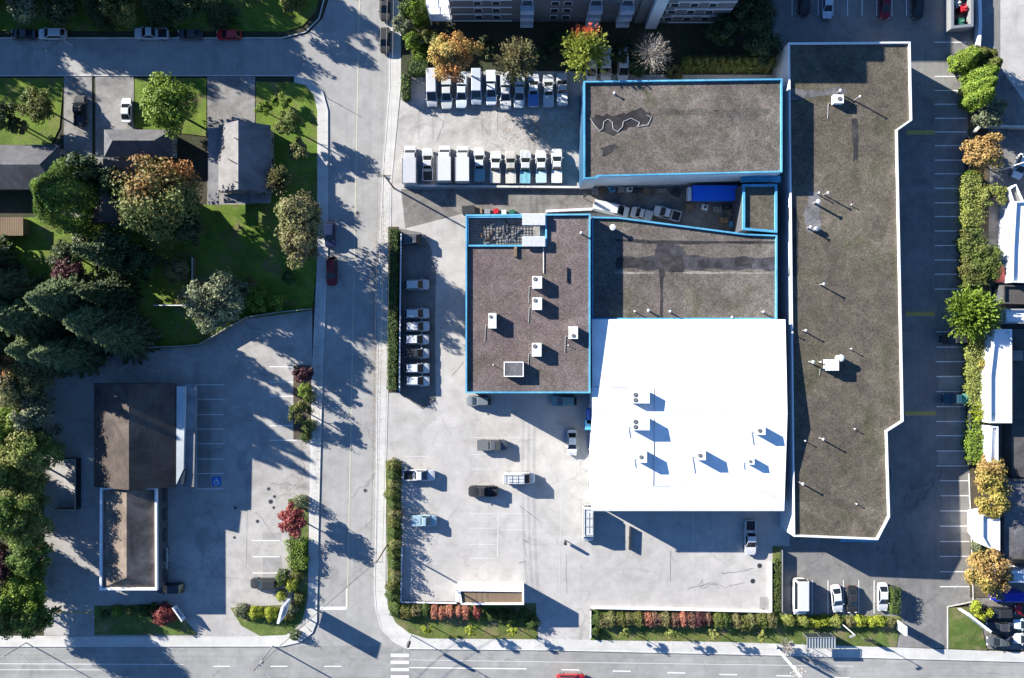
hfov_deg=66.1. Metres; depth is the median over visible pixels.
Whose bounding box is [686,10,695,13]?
window
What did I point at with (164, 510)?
window
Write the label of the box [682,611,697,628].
hedge shrub
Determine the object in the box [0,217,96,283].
lawn garden
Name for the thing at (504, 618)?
hedge shrub
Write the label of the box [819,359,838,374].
rooftop unit
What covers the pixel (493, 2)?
window
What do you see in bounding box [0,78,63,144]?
lawn
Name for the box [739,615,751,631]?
hedge shrub
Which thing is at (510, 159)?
pickup truck
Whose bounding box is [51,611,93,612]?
yellow markings
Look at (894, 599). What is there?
hedge
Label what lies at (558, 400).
parked suv
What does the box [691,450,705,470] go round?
rooftop unit
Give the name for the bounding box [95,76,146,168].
driveway
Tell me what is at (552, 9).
window
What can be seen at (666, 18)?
window
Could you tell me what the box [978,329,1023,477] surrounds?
neighbour hall
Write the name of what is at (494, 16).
window
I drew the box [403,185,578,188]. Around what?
fleet fence
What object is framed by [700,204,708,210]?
white cabinet
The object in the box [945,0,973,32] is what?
enclosure
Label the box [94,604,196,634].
planting bed
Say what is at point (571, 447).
parked car
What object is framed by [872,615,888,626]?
clipped shrub
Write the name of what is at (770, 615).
hedge shrub
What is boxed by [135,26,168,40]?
pickup truck
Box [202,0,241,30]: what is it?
conifer tree
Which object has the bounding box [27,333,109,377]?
cedar tree
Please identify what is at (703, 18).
window
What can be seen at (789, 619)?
clipped shrub
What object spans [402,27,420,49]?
garden tree
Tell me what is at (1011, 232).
neighbour garage
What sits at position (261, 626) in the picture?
planting bed corner
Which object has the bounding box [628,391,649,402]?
rooftop unit
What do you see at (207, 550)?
lot
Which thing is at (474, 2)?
window
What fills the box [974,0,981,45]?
lane barrier
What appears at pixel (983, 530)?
neighbour shop
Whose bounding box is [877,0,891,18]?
parked suv
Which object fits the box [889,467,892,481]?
loading door
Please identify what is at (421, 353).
parked hatchback
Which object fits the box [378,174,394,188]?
utility pole
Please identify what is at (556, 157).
pickup truck
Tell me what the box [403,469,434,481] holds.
pickup truck
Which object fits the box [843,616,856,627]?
clipped shrub
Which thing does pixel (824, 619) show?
clipped shrub
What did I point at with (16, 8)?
broadleaf tree
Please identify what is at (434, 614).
salmon shrub
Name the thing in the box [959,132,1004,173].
broadleaf tree
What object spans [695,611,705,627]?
hedge shrub
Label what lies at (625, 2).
window
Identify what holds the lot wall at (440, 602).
on the ground at (20, 204)
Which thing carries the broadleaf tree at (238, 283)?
on the lawn corner at (177, 325)
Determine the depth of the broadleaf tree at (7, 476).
133.32 m
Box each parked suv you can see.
[39,27,66,40]
[156,581,184,594]
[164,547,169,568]
[250,577,279,589]
[323,222,335,246]
[325,257,337,285]
[378,27,390,53]
[466,395,490,406]
[551,395,576,406]
[556,672,584,677]
[798,0,811,15]
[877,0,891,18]
[910,0,924,19]
[940,334,968,344]
[982,606,1012,618]
[1010,153,1023,179]
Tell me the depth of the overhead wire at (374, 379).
131.94 m
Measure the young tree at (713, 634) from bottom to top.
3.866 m
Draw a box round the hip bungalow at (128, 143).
[104,130,176,157]
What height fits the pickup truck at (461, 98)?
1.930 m
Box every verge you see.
[386,461,537,638]
[591,546,901,646]
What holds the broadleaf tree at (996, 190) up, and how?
on the planting bed at (974, 490)
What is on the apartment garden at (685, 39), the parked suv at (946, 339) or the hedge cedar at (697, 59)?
the hedge cedar at (697, 59)
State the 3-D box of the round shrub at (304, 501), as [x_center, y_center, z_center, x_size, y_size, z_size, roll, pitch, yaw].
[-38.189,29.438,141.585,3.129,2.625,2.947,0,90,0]
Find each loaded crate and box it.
[954,0,961,9]
[954,18,964,24]
[957,4,967,14]
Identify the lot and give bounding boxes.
[44,310,311,636]
[386,183,789,639]
[392,63,774,182]
[400,228,435,408]
[772,0,972,648]
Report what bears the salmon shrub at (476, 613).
on the verge at (451, 626)
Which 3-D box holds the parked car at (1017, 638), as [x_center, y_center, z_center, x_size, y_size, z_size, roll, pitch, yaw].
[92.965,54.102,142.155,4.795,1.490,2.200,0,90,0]
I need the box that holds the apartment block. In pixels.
[448,0,746,28]
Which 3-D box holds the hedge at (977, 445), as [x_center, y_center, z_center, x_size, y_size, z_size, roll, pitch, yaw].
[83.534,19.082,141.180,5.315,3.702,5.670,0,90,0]
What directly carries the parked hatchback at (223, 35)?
on the road
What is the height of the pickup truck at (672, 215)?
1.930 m
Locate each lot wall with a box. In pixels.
[400,546,456,603]
[592,562,771,612]
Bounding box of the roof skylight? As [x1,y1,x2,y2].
[504,362,523,376]
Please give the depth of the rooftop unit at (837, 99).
135.13 m
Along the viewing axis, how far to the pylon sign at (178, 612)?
141.57 m
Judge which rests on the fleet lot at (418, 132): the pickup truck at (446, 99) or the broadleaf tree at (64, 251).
the pickup truck at (446, 99)
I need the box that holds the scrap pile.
[478,218,520,243]
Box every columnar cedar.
[947,45,981,75]
[956,44,988,72]
[957,86,995,112]
[958,62,999,89]
[958,73,997,101]
[966,54,1003,78]
[978,48,998,73]
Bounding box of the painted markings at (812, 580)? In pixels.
[196,0,969,677]
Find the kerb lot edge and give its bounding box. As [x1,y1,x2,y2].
[947,474,973,648]
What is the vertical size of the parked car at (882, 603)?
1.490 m
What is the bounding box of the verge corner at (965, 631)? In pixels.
[948,607,986,649]
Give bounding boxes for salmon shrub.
[430,604,438,619]
[438,605,445,619]
[445,604,455,618]
[454,604,462,617]
[462,605,470,619]
[472,605,482,619]
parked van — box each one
[425,68,438,106]
[470,68,482,104]
[502,472,534,484]
[581,504,594,540]
[585,60,597,80]
[592,199,628,217]
[599,47,612,80]
[617,47,629,79]
[989,588,1023,601]
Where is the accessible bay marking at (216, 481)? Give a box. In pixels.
[212,477,220,485]
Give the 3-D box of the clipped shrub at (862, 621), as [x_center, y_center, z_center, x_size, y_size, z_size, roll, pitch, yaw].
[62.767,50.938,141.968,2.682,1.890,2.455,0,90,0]
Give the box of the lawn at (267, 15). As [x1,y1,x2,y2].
[0,0,318,30]
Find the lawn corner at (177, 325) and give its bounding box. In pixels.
[100,82,316,348]
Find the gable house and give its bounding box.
[208,120,273,204]
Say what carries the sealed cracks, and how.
on the parking lot at (606, 567)
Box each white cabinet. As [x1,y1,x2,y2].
[625,187,632,192]
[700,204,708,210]
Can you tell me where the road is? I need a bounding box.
[0,0,403,647]
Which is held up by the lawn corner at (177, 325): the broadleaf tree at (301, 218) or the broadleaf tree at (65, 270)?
the broadleaf tree at (301, 218)
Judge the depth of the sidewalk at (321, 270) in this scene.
142.86 m
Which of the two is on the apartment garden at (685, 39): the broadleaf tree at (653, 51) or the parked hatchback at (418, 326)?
the broadleaf tree at (653, 51)
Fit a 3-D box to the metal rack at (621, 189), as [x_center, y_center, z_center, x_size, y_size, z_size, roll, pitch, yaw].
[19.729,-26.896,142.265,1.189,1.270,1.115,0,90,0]
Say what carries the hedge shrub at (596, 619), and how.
on the verge at (883, 636)
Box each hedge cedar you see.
[679,54,694,73]
[687,55,701,72]
[695,55,710,73]
[704,55,718,72]
[711,55,727,73]
[719,54,734,72]
[728,54,743,73]
[736,54,751,71]
[744,56,758,73]
[754,63,766,71]
[759,55,776,73]
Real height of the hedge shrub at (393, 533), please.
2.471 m
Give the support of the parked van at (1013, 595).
on the yard at (1014, 113)
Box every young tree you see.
[421,624,432,634]
[465,624,476,635]
[507,624,517,637]
[619,627,629,638]
[665,628,676,639]
[708,628,720,639]
[756,630,766,642]
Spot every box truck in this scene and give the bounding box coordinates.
[402,146,417,184]
[437,146,451,183]
[455,146,469,183]
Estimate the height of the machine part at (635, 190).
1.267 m
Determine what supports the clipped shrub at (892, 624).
on the verge at (883, 636)
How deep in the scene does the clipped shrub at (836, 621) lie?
141.77 m
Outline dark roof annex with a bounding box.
[992,285,1023,304]
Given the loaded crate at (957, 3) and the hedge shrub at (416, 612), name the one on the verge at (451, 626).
the hedge shrub at (416, 612)
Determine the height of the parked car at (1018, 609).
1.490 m
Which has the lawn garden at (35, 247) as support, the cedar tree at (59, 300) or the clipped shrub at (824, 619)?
the cedar tree at (59, 300)
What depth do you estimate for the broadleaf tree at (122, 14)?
136.44 m
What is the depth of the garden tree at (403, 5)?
138.38 m
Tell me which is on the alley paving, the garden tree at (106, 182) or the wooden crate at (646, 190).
the wooden crate at (646, 190)
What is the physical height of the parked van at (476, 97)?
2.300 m
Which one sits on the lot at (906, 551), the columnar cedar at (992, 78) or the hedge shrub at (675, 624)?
the columnar cedar at (992, 78)
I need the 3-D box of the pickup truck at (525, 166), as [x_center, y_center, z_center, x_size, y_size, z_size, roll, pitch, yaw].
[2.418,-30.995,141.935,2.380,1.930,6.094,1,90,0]
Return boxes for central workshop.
[591,217,776,319]
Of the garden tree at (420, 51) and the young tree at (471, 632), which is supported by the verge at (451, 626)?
the young tree at (471, 632)
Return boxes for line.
[347,0,359,606]
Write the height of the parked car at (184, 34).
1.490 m
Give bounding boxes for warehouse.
[579,78,782,188]
[584,319,786,510]
[775,42,911,541]
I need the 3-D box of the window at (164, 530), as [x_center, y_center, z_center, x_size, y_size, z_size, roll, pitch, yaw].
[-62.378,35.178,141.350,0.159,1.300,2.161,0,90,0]
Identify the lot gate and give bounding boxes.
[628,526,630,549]
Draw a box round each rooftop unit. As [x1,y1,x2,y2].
[485,313,496,336]
[528,276,541,302]
[528,297,541,322]
[528,343,541,365]
[565,326,577,345]
[627,418,649,435]
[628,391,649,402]
[633,450,646,465]
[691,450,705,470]
[743,457,754,464]
[751,426,765,434]
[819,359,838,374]
[827,94,843,118]
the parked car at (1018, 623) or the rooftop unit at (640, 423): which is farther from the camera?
the parked car at (1018, 623)
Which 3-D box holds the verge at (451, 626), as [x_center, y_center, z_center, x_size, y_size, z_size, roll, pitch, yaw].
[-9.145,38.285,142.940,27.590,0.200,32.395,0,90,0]
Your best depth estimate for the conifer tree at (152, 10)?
139.16 m
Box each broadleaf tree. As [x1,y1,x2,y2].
[0,101,19,131]
[0,351,22,381]
[0,358,57,409]
[0,405,36,447]
[0,427,65,476]
[0,442,38,490]
[0,465,52,511]
[0,494,42,540]
[0,503,55,550]
[0,544,17,582]
[0,564,47,616]
[0,609,21,639]
[4,541,53,580]
[6,0,42,25]
[8,395,63,436]
[9,600,61,638]
[10,117,29,134]
[17,86,55,125]
[29,157,106,239]
[41,0,78,27]
[45,238,83,271]
[50,257,89,282]
[71,232,93,261]
[97,0,140,28]
[109,153,203,248]
[139,71,197,139]
[158,0,204,26]
[160,257,189,284]
[177,265,246,334]
[229,279,247,300]
[240,275,257,297]
[241,0,260,7]
[243,285,267,312]
[254,100,273,115]
[262,163,292,195]
[266,289,288,311]
[271,91,291,108]
[272,109,303,135]
[273,189,324,269]
[280,0,307,12]
[281,268,296,284]
[287,136,308,160]
[287,400,313,423]
[291,366,313,383]
[427,30,485,83]
[492,35,539,88]
[560,22,613,81]
[631,32,672,75]
[779,637,795,656]
[943,284,1004,343]
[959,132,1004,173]
[964,548,1013,598]
[968,243,1003,281]
[969,402,1012,425]
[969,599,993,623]
[970,95,1008,127]
[974,454,1007,492]
[974,479,1012,519]
[975,183,1007,206]
[978,354,985,371]
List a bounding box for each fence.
[52,458,80,509]
[147,308,311,347]
[154,258,195,305]
[399,234,402,390]
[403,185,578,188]
[780,549,782,611]
[964,136,970,464]
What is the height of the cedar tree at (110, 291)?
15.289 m
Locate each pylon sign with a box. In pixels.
[172,605,184,621]
[277,596,292,623]
[896,620,906,635]
[957,607,991,632]
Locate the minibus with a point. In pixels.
(800, 604)
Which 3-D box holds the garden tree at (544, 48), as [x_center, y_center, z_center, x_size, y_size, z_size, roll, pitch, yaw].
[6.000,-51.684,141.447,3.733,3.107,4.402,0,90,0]
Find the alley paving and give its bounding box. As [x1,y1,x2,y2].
[401,183,750,231]
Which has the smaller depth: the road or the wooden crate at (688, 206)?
the wooden crate at (688, 206)
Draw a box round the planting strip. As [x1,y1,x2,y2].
[293,365,309,438]
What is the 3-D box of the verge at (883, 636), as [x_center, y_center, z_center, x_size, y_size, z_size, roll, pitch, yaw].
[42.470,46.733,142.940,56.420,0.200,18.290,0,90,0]
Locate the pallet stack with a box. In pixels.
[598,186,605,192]
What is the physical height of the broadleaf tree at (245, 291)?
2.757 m
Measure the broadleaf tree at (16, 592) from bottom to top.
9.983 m
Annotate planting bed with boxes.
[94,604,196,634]
[968,102,988,596]
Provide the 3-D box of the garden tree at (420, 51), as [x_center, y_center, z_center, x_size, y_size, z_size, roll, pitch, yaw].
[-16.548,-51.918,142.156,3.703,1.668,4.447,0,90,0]
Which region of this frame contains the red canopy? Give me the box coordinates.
[989,265,1004,282]
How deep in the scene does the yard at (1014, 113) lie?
142.93 m
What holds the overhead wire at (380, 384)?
attached to the utility pole at (387, 177)
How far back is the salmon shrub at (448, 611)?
141.65 m
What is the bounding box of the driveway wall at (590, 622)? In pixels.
[589,609,590,637]
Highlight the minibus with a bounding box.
[792,577,808,613]
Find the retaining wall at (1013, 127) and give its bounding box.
[970,125,1023,133]
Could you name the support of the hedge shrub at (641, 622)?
on the verge at (883, 636)
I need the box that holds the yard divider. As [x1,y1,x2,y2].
[546,208,591,212]
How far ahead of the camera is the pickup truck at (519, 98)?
141.53 m
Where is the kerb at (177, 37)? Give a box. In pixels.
[0,0,323,38]
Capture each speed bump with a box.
[905,411,935,414]
[906,312,934,315]
[907,130,934,133]
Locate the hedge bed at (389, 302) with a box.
[388,227,397,391]
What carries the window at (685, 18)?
in the apartment block
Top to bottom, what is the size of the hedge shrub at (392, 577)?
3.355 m
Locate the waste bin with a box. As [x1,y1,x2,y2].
[462,205,474,214]
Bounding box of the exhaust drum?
[835,355,844,361]
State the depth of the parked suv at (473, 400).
141.52 m
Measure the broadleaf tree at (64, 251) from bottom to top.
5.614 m
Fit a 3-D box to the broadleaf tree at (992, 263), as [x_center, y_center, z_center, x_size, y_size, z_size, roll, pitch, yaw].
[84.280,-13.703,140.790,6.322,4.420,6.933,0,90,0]
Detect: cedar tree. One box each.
[0,233,26,273]
[0,264,49,309]
[0,298,75,341]
[0,329,26,364]
[4,330,83,378]
[23,268,107,329]
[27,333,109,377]
[62,297,142,357]
[76,274,143,313]
[91,305,163,364]
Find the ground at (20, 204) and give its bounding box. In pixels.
[0,0,1023,651]
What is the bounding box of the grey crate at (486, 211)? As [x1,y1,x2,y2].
[484,209,489,213]
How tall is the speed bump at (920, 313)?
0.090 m
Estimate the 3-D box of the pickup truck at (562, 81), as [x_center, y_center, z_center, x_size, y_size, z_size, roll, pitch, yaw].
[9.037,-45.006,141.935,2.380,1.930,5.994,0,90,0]
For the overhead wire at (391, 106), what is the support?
attached to the utility pole at (387, 177)
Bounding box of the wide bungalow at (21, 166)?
[0,145,66,189]
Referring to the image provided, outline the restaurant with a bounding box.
[94,383,196,589]
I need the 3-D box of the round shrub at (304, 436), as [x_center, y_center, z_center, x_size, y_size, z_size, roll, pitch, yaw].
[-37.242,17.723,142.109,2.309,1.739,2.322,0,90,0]
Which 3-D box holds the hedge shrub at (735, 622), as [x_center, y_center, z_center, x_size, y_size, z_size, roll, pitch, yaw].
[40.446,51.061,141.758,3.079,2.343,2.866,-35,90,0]
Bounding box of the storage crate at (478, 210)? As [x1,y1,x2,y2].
[474,207,481,213]
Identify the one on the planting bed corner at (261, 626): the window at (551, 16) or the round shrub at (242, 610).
the round shrub at (242, 610)
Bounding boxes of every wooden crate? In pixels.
[643,187,650,193]
[685,203,692,209]
[718,217,727,223]
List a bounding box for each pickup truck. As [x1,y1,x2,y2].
[72,95,87,126]
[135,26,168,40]
[378,0,390,21]
[403,233,426,245]
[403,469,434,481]
[411,514,436,527]
[421,148,433,181]
[440,74,452,108]
[455,72,467,108]
[468,485,497,497]
[473,148,485,181]
[477,439,507,451]
[485,70,497,105]
[489,151,501,183]
[499,73,511,109]
[504,151,516,183]
[513,73,525,107]
[519,150,531,184]
[527,74,539,107]
[535,150,547,183]
[542,75,554,107]
[550,149,563,183]
[556,73,568,106]
[630,206,653,220]
[653,205,681,221]
[744,519,757,554]
[942,392,969,404]
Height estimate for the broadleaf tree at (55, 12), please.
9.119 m
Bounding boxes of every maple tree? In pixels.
[150,601,176,626]
[277,501,307,538]
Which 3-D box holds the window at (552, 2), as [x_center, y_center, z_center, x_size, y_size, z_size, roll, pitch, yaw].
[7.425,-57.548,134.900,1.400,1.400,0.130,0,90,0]
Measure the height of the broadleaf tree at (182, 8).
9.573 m
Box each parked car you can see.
[11,28,36,40]
[119,98,132,122]
[178,28,202,40]
[566,429,577,454]
[821,0,833,18]
[829,584,843,611]
[845,585,858,612]
[876,582,889,610]
[985,620,1012,632]
[986,635,1011,647]
[1012,618,1023,630]
[1012,632,1023,644]
[1014,603,1023,615]
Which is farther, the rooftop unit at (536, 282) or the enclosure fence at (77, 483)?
the enclosure fence at (77, 483)
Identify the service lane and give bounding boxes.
[982,0,1023,205]
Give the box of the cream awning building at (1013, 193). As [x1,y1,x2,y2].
[998,184,1023,203]
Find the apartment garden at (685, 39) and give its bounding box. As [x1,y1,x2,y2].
[401,0,771,76]
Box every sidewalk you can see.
[294,76,326,630]
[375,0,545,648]
[546,639,1023,660]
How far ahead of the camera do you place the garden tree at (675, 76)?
141.15 m
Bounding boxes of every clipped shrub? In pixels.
[781,613,796,626]
[796,614,811,626]
[808,615,821,627]
[818,614,830,626]
[827,613,843,627]
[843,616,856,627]
[853,614,866,626]
[865,616,877,627]
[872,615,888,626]
[880,617,896,627]
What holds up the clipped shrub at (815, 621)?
on the verge at (883, 636)
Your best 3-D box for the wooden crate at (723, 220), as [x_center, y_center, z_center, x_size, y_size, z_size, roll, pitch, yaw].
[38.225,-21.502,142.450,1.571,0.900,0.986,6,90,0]
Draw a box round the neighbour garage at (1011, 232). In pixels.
[997,201,1023,284]
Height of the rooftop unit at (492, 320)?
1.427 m
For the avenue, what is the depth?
142.99 m
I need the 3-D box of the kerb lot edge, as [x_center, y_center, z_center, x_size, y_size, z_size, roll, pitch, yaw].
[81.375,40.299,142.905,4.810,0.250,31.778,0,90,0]
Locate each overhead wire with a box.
[260,562,374,663]
[261,562,375,663]
[370,175,377,561]
[376,194,383,561]
[377,23,380,174]
[382,214,389,561]
[384,38,386,151]
[390,0,393,164]
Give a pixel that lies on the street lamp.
(408, 644)
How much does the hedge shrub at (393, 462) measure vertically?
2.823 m
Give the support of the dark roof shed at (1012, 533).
on the ground at (20, 204)
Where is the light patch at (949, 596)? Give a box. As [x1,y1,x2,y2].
[940,585,970,605]
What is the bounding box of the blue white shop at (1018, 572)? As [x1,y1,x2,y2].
[993,565,1023,582]
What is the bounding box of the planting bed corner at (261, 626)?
[231,497,308,635]
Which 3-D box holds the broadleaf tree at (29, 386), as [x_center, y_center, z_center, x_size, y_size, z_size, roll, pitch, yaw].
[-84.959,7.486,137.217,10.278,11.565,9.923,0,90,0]
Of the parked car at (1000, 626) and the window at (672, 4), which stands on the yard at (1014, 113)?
the parked car at (1000, 626)
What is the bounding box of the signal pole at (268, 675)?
[249,645,272,677]
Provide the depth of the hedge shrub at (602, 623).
141.31 m
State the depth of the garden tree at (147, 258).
136.57 m
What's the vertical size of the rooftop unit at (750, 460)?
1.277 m
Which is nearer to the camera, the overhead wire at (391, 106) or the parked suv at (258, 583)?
the overhead wire at (391, 106)
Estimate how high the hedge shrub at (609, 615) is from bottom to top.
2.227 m
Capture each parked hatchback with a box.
[217,28,241,40]
[404,278,428,290]
[404,307,429,318]
[404,333,428,345]
[404,347,428,359]
[405,320,429,332]
[405,363,429,373]
[405,375,429,385]
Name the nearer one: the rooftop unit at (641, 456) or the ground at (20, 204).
the rooftop unit at (641, 456)
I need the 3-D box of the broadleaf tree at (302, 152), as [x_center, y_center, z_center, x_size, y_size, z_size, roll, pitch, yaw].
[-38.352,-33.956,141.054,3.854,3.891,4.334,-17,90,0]
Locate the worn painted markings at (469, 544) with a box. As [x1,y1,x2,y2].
[0,437,852,669]
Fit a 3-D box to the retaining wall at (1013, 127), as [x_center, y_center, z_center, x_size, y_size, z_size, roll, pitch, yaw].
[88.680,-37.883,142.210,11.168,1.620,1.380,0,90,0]
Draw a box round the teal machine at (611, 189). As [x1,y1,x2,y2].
[608,186,614,193]
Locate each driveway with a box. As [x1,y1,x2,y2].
[64,76,91,216]
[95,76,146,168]
[207,76,254,204]
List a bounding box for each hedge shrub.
[382,488,401,501]
[384,581,398,592]
[384,587,401,602]
[386,457,401,471]
[386,467,401,480]
[386,478,401,490]
[386,527,402,538]
[386,546,400,559]
[387,499,401,510]
[387,507,403,519]
[387,516,400,528]
[388,538,402,549]
[388,558,400,570]
[388,602,404,617]
[389,569,401,582]
[399,603,414,619]
[410,602,421,616]
[420,601,433,616]
[484,607,497,620]
[496,607,508,622]
[506,608,517,623]
[519,607,529,620]
[525,614,540,630]
[589,611,602,625]
[589,626,601,636]
[597,614,608,628]
[603,609,620,627]
[613,611,625,626]
[622,611,635,625]
[631,610,646,627]
[643,612,653,626]
[649,610,662,626]
[658,610,673,628]
[670,612,679,627]
[677,611,690,626]
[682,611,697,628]
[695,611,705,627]
[702,612,715,625]
[712,611,723,628]
[720,612,731,627]
[728,612,743,628]
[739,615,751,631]
[744,612,759,629]
[755,608,769,628]
[764,612,777,627]
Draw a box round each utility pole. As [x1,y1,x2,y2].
[370,544,387,563]
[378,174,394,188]
[774,645,805,677]
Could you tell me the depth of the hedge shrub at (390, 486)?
141.31 m
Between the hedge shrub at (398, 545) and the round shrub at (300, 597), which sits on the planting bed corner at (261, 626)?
the round shrub at (300, 597)
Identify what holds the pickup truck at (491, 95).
on the fleet lot at (418, 132)
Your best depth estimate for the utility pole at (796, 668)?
133.71 m
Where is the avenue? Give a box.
[0,646,1023,677]
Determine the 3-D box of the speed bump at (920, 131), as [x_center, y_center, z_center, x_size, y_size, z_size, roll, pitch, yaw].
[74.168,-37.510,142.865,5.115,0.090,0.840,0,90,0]
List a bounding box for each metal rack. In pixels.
[617,186,624,193]
[656,188,665,193]
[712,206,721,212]
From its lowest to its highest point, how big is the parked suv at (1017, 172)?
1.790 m
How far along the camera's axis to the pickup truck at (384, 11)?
141.88 m
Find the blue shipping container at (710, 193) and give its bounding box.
[686,185,737,201]
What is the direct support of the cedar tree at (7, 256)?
on the lawn garden at (35, 247)
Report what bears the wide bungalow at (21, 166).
on the ground at (20, 204)
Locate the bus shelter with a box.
[802,632,835,647]
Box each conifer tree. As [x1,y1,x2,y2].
[81,0,120,33]
[141,0,178,37]
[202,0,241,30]
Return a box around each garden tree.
[59,151,99,187]
[70,240,144,281]
[92,221,138,270]
[98,165,132,200]
[122,243,164,282]
[173,211,206,245]
[391,11,414,35]
[397,0,419,17]
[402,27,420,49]
[404,0,430,28]
[411,44,429,61]
[418,23,433,44]
[425,29,444,46]
[477,34,495,59]
[535,37,555,62]
[549,29,568,49]
[610,38,637,63]
[628,52,650,77]
[664,63,683,79]
[705,13,739,46]
[734,0,776,35]
[742,26,784,68]
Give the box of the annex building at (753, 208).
[731,176,780,234]
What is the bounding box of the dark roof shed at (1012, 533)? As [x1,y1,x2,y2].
[990,476,1023,558]
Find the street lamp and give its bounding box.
[403,635,411,653]
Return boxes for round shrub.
[98,609,109,619]
[111,604,123,616]
[125,606,135,615]
[137,604,150,617]
[149,602,159,611]
[233,602,248,617]
[246,604,264,619]
[262,606,278,621]
[275,568,289,586]
[275,589,287,602]
[283,611,294,621]
[285,578,299,592]
[287,601,299,615]
[288,628,300,640]
[290,570,305,580]
[292,591,304,605]
[293,493,309,509]
[298,382,312,396]
[300,417,317,433]
[300,431,312,442]
[303,390,316,403]
[970,542,984,551]
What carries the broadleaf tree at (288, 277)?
on the ground at (20, 204)
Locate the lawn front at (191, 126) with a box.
[135,78,206,135]
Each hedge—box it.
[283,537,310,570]
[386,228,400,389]
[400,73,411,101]
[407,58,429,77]
[772,558,780,610]
[887,585,901,614]
[952,228,988,287]
[954,174,987,226]
[958,336,987,405]
[959,170,984,464]
[960,429,985,461]
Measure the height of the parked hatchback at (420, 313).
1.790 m
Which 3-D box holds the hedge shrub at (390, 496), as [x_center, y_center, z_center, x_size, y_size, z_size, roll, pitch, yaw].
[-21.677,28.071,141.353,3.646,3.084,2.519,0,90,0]
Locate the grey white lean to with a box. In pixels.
[996,309,1023,323]
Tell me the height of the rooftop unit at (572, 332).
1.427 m
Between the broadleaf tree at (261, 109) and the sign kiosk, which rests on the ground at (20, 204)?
the sign kiosk
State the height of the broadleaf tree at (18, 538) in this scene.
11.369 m
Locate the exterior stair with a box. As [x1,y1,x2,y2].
[426,0,452,24]
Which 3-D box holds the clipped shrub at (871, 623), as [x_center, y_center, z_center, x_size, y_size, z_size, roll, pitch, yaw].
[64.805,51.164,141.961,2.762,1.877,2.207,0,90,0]
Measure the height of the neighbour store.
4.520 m
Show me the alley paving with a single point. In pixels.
(421, 206)
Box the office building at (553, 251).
[465,214,590,392]
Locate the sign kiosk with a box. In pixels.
[456,582,523,604]
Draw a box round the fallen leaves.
[86,59,993,646]
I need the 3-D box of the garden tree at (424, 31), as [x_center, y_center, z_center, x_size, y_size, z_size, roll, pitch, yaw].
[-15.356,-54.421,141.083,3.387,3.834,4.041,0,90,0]
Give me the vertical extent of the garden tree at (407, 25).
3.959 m
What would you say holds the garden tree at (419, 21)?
on the apartment garden at (685, 39)
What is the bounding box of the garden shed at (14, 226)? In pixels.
[0,217,29,235]
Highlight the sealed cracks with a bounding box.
[219,85,961,589]
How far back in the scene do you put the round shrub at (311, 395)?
140.86 m
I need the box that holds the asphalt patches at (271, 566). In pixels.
[198,375,965,609]
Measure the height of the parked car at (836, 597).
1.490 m
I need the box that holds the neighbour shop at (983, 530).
[968,508,999,550]
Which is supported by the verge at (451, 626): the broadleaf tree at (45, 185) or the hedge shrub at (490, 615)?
the hedge shrub at (490, 615)
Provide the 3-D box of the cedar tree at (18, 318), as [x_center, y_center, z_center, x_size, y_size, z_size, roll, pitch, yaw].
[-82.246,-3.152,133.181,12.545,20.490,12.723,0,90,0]
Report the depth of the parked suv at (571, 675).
141.96 m
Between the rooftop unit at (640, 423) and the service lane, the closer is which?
the rooftop unit at (640, 423)
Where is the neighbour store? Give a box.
[980,424,997,464]
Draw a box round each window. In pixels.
[162,488,165,501]
[163,508,165,521]
[163,528,165,541]
[163,548,165,561]
[163,568,166,581]
[473,1,481,4]
[474,8,481,11]
[475,15,482,18]
[492,1,499,4]
[492,8,499,11]
[493,15,500,18]
[522,0,532,4]
[549,15,557,18]
[550,8,558,11]
[551,1,559,4]
[562,15,569,18]
[563,8,570,11]
[564,1,572,4]
[590,0,601,4]
[622,0,633,4]
[664,17,672,20]
[667,10,675,13]
[670,3,679,6]
[682,17,691,20]
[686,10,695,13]
[689,3,698,6]
[700,17,709,20]
[704,10,713,13]
[708,3,717,6]
[795,582,797,609]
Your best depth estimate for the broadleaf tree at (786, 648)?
140.00 m
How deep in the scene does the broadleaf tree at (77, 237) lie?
139.93 m
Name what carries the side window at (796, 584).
in the minibus
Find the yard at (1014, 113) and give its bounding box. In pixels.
[969,0,1023,649]
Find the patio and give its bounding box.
[92,159,141,225]

